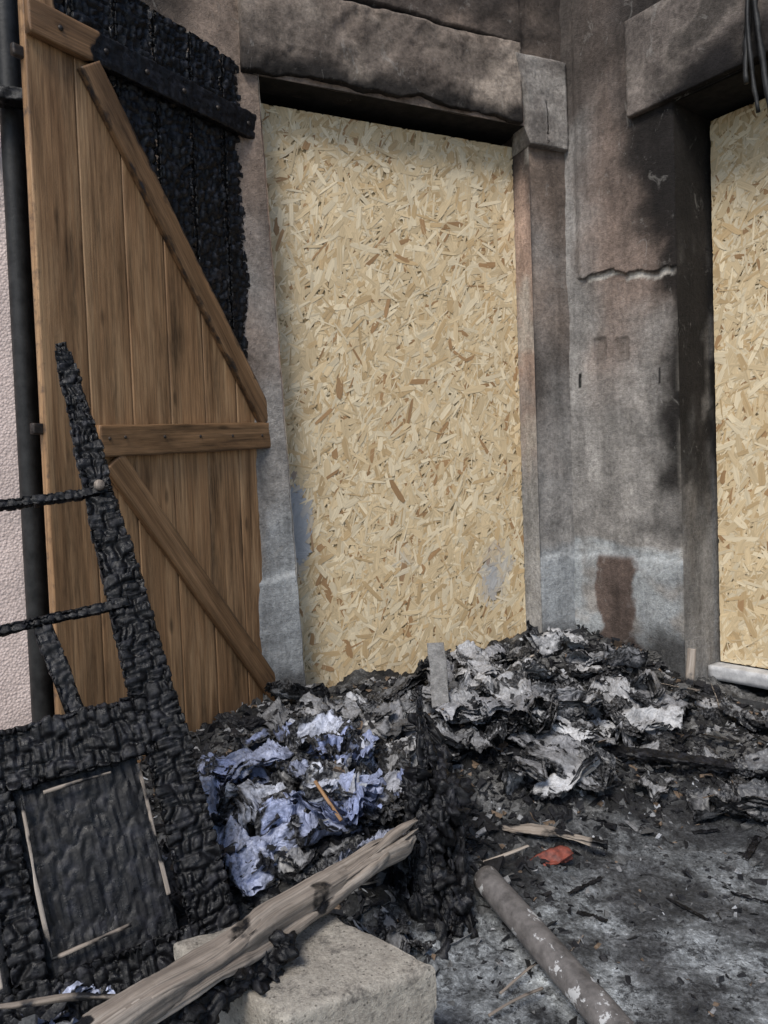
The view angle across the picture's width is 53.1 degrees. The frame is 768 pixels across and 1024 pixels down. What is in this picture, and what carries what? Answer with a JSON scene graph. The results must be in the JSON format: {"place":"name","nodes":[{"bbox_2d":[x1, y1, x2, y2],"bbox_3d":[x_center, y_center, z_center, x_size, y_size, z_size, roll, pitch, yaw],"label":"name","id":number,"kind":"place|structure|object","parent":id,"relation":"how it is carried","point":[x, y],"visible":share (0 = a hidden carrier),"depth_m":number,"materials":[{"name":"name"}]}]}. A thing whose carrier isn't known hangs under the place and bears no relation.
{"place":"outdoors","nodes":[
{"label":"outdoors","id":0,"kind":"place"},
{"bbox_2d":[559,0,767,710],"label":"facade wall return","id":1,"kind":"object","parent":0,"point":[620,238],"visible":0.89,"depth_m":3.40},
{"bbox_2d":[624,0,767,118],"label":"window lintel","id":2,"kind":"structure","parent":1,"relation":"attached to","point":[675,50],"depth_m":3.07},
{"bbox_2d":[673,103,721,677],"bbox_3d":[1.355,-0.430,3.293,0.310,2.520,0.007,-4,3,-38],"label":"window reveal","id":3,"kind":"object","parent":1,"relation":"attached to","point":[693,205],"depth_m":3.28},
{"bbox_2d":[674,60,767,120],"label":"window soffit","id":4,"kind":"structure","parent":1,"relation":"attached to","point":[724,97],"depth_m":3.13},
{"bbox_2d":[708,662,767,689],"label":"window sill","id":5,"kind":"structure","parent":1,"relation":"attached to","point":[741,675],"depth_m":3.23,"materials":[{"name":"white stone"}]},
{"bbox_2d":[742,0,767,112],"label":"burnt cable","id":6,"kind":"object","parent":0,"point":[750,7],"visible":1,"depth_m":2.81,"materials":[{"name":"black rubber"}]},
{"label":"ground","id":7,"kind":"structure","parent":0,"visible":0},
{"bbox_2d":[0,133,31,728],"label":"pink wall","id":8,"kind":"structure","parent":7,"relation":"on","point":[15,703],"depth_m":2.65,"materials":[{"name":"paint"}]},
{"bbox_2d":[0,921,206,1023],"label":"rail bottom","id":9,"kind":"object","parent":7,"relation":"on","point":[124,969],"visible":0.45,"depth_m":1.56,"materials":[{"name":"black wood"}]},
{"bbox_2d":[0,928,11,999],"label":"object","id":10,"kind":"object","parent":9,"relation":"on","point":[6,979],"visible":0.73,"depth_m":1.52,"materials":[{"name":"black wood"}]},
{"bbox_2d":[0,791,50,1000],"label":"mullion","id":11,"kind":"object","parent":9,"relation":"on","point":[22,939],"visible":1,"depth_m":1.55},
{"bbox_2d":[0,971,2,989],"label":"moulding","id":12,"kind":"object","parent":11,"relation":"attached to","point":[1,985],"visible":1,"depth_m":1.48,"materials":[{"name":"brown wood"}]},
{"bbox_2d":[12,757,178,979],"bbox_3d":[-0.626,0.744,1.655,0.312,0.395,0.192,-3,2,-27],"label":"panel","id":13,"kind":"object","parent":9,"relation":"on","point":[96,865],"visible":0.94,"depth_m":1.65,"materials":[{"name":"black wood"}]},
{"bbox_2d":[19,798,52,958],"bbox_3d":[-0.717,0.749,1.579,0.012,0.286,0.154,-4,3,-42],"label":"moulding","id":14,"kind":"object","parent":13,"relation":"attached to","point":[41,908],"visible":1,"depth_m":1.57,"materials":[{"name":"brown wood"}]},
{"bbox_2d":[43,771,110,794],"bbox_3d":[-0.669,0.592,1.679,0.140,0.024,0.010,-3,2,-26],"label":"moulding","id":15,"kind":"object","parent":13,"relation":"attached to","point":[58,787],"visible":1,"depth_m":1.67,"materials":[{"name":"brown wood"}]},
{"bbox_2d":[52,923,131,960],"bbox_3d":[-0.594,0.876,1.567,0.155,0.031,0.010,-3,2,-29],"label":"moulding","id":16,"kind":"object","parent":13,"relation":"attached to","point":[71,950],"visible":1,"depth_m":1.56,"materials":[{"name":"brown wood"}]},
{"bbox_2d":[135,763,170,894],"bbox_3d":[-0.509,0.694,1.691,0.010,0.256,0.138,-4,3,-42],"label":"moulding","id":17,"kind":"object","parent":13,"relation":"attached to","point":[160,859],"visible":1,"depth_m":1.69,"materials":[{"name":"brown wood"}]},
{"bbox_2d":[55,342,239,936],"bbox_3d":[-0.600,0.291,1.869,0.120,1.522,0.829,-4,3,-43],"label":"stile","id":18,"kind":"object","parent":7,"relation":"on","point":[200,875],"visible":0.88,"depth_m":1.82,"materials":[{"name":"black wood"}]},
{"bbox_2d":[0,487,100,510],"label":"glazing bar","id":19,"kind":"object","parent":18,"relation":"attached to","point":[41,500],"visible":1,"depth_m":1.93,"materials":[{"name":"black wood"}]},
{"bbox_2d":[0,597,129,636],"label":"glazing bar","id":20,"kind":"object","parent":18,"relation":"attached to","point":[96,609],"visible":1,"depth_m":1.82,"materials":[{"name":"black wood"}]},
{"bbox_2d":[94,480,104,490],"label":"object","id":21,"kind":"structure","parent":18,"relation":"attached to","point":[99,485],"depth_m":1.97,"materials":[{"name":"metal"}]},
{"bbox_2d":[0,0,575,714],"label":"facade wall","id":22,"kind":"structure","parent":7,"relation":"on","point":[532,26],"depth_m":3.28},
{"bbox_2d":[0,0,52,722],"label":"drainpipe","id":23,"kind":"object","parent":22,"relation":"attached to","point":[15,205],"visible":0.73,"depth_m":2.61,"materials":[{"name":"black metal"}]},
{"bbox_2d":[0,85,22,109],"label":"burnt gutter bracket","id":24,"kind":"object","parent":23,"relation":"attached to","point":[11,97],"visible":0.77,"depth_m":2.51,"materials":[{"name":"black metal"}]},
{"bbox_2d":[10,0,275,763],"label":"wooden shutter","id":25,"kind":"object","parent":22,"relation":"attached to","point":[134,301],"visible":0.8,"depth_m":2.60,"materials":[{"name":"brown wood"}]},
{"bbox_2d":[257,76,305,682],"bbox_3d":[-0.458,-0.356,3.203,0.109,2.710,0.310,-3,2,-25],"label":"door reveal","id":26,"kind":"object","parent":22,"relation":"attached to","point":[278,347],"depth_m":3.05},
{"bbox_2d":[237,0,522,131],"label":"door lintel","id":27,"kind":"structure","parent":22,"relation":"attached to","point":[359,48],"depth_m":3.19,"materials":[{"name":"grey stone"}]},
{"bbox_2d":[249,73,523,145],"bbox_3d":[0.021,-1.739,3.407,1.370,0.001,0.324,-3,2,-24],"label":"door soffit","id":28,"kind":"structure","parent":22,"relation":"attached to","point":[318,99],"depth_m":3.34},
{"bbox_2d":[501,138,541,632],"bbox_3d":[0.642,-0.414,3.702,0.007,2.710,0.310,-3,2,-24],"label":"door reveal","id":29,"kind":"object","parent":22,"relation":"attached to","point":[525,329],"depth_m":3.61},
{"bbox_2d":[512,52,567,156],"bbox_3d":[0.693,-1.879,3.580,0.275,0.400,0.166,-3,2,-24],"label":"lintel end stone","id":30,"kind":"object","parent":22,"relation":"attached to","point":[544,96],"visible":0.77,"depth_m":3.52,"materials":[{"name":"grey stone"}]},
{"bbox_2d":[711,99,767,691],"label":"window backing","id":31,"kind":"object","parent":22,"relation":"attached to","point":[723,661],"depth_m":3.30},
{"bbox_2d":[710,98,767,668],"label":"osb panel","id":32,"kind":"object","parent":31,"relation":"attached to","point":[739,165],"visible":0.99,"depth_m":3.24,"materials":[{"name":"beige wood"}]},
{"bbox_2d":[2,627,767,1023],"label":"ash covered terrace","id":33,"kind":"structure","parent":7,"relation":"on","point":[656,987],"depth_m":1.87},
{"bbox_2d":[173,913,436,1023],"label":"stone block","id":34,"kind":"object","parent":33,"relation":"on","point":[337,971],"depth_m":1.33,"materials":[{"name":"beige stone"}]},
{"bbox_2d":[157,929,299,1023],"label":"charred wood lump","id":35,"kind":"object","parent":34,"relation":"on","point":[213,1002],"visible":0.75,"depth_m":1.28,"materials":[{"name":"black wood"}]},
{"bbox_2d":[75,818,417,1023],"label":"burnt timber beam","id":36,"kind":"structure","parent":34,"relation":"on","point":[179,983],"depth_m":1.34,"materials":[{"name":"wood"}]},
{"bbox_2d":[3,620,767,1023],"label":"charred debris pile","id":37,"kind":"object","parent":33,"relation":"on","point":[251,722],"visible":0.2,"depth_m":2.31,"materials":[{"name":"black"}]},
{"bbox_2d":[610,744,767,776],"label":"charred plank","id":38,"kind":"object","parent":37,"relation":"on","point":[702,762],"visible":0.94,"depth_m":2.53,"materials":[{"name":"black wood"}]},
{"bbox_2d":[19,620,767,1023],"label":"burnt paper pile","id":39,"kind":"object","parent":33,"relation":"on","point":[259,806],"visible":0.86,"depth_m":2.38,"materials":[{"name":"grey paper"}]},
{"bbox_2d":[0,992,115,1008],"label":"wood stick","id":40,"kind":"object","parent":39,"relation":"on","point":[59,998],"visible":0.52,"depth_m":1.42,"materials":[{"name":"wood"}]},
{"bbox_2d":[314,780,342,821],"bbox_3d":[-0.140,0.716,1.907,0.009,0.066,0.125,-4,3,-35],"label":"wood stick","id":41,"kind":"object","parent":39,"relation":"on","point":[328,801],"visible":0.99,"depth_m":1.91,"materials":[{"name":"brown wood"}]},
{"bbox_2d":[427,642,448,707],"bbox_3d":[0.187,0.562,2.653,0.067,0.214,0.074,-2,2,0],"label":"roof tile fragment","id":42,"kind":"object","parent":39,"relation":"on","point":[438,673],"visible":0.96,"depth_m":2.65,"materials":[{"name":"stone"}]},
{"bbox_2d":[229,650,767,951],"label":"charred sticks","id":43,"kind":"object","parent":33,"relation":"on","point":[751,849],"visible":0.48,"depth_m":2.03,"materials":[{"name":"black wood"}]},
{"bbox_2d":[483,845,529,861],"bbox_3d":[0.315,0.896,2.006,0.168,0.007,0.011,-3,2,-30],"label":"stick","id":44,"kind":"object","parent":33,"relation":"on","point":[514,851],"visible":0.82,"depth_m":2.02,"materials":[{"name":"brown wood"}]},
{"bbox_2d":[488,987,543,1016],"bbox_3d":[0.265,0.980,1.538,0.134,0.015,0.007,-3,2,-27],"label":"stick","id":45,"kind":"object","parent":33,"relation":"on","point":[514,1000],"visible":1,"depth_m":1.54,"materials":[{"name":"wood"}]},
{"bbox_2d":[499,962,537,993],"bbox_3d":[0.298,0.964,1.609,0.165,0.020,0.010,-4,3,-38],"label":"stick","id":46,"kind":"object","parent":33,"relation":"on","point":[517,977],"visible":0.62,"depth_m":1.59,"materials":[{"name":"beige wood"}]},
{"bbox_2d":[530,845,573,865],"bbox_3d":[0.451,0.933,2.073,0.122,0.046,0.047,-3,2,-20],"label":"red plastic fragment","id":47,"kind":"object","parent":33,"relation":"on","point":[557,855],"visible":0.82,"depth_m":2.07,"materials":[{"name":"red plastic"}]},
{"bbox_2d":[473,865,634,1023],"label":"metal pipe","id":48,"kind":"object","parent":33,"relation":"on","point":[587,995],"visible":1,"depth_m":1.59,"materials":[{"name":"grey metal"}]},
{"bbox_2d":[501,822,607,851],"bbox_3d":[0.453,0.912,2.169,0.347,0.045,0.047,-1,2,22],"label":"wood stick","id":49,"kind":"object","parent":33,"relation":"on","point":[534,830],"visible":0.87,"depth_m":2.16,"materials":[{"name":"beige wood"}]},
{"bbox_2d":[685,648,695,685],"bbox_3d":[1.249,0.631,3.128,0.034,0.146,0.064,0,3,37],"label":"wood stick","id":50,"kind":"object","parent":33,"relation":"on","point":[690,665],"visible":0.99,"depth_m":3.12,"materials":[{"name":"beige wood"}]},
{"bbox_2d":[399,685,477,959],"bbox_3d":[0.134,0.768,1.880,0.206,0.606,0.386,-2,2,13],"label":"charred post","id":51,"kind":"object","parent":7,"relation":"on","point":[438,795],"visible":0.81,"depth_m":1.84,"materials":[{"name":"black wood"}]},
{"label":"outer stile","id":52,"kind":"object","parent":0,"visible":0},
{"bbox_2d":[0,693,156,794],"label":"rail","id":53,"kind":"object","parent":52,"relation":"on","point":[82,740],"visible":0.99,"depth_m":1.72,"materials":[{"name":"black wood"}]},
{"bbox_2d":[34,622,83,712],"bbox_3d":[-0.750,0.373,1.778,0.155,0.225,0.051,-1,3,33],"label":"broken bar","id":54,"kind":"object","parent":53,"relation":"on","point":[52,652],"visible":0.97,"depth_m":1.77,"materials":[{"name":"black wood"}]},
{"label":"door","id":55,"kind":"object","parent":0,"visible":0},
{"bbox_2d":[261,103,525,687],"bbox_3d":[0.068,-0.361,3.422,1.277,2.665,0.028,-3,2,-24],"label":"osb panel","id":56,"kind":"object","parent":55,"relation":"attached to","point":[393,257],"visible":0.76,"depth_m":3.40,"materials":[{"name":"beige wood"}]}
]}

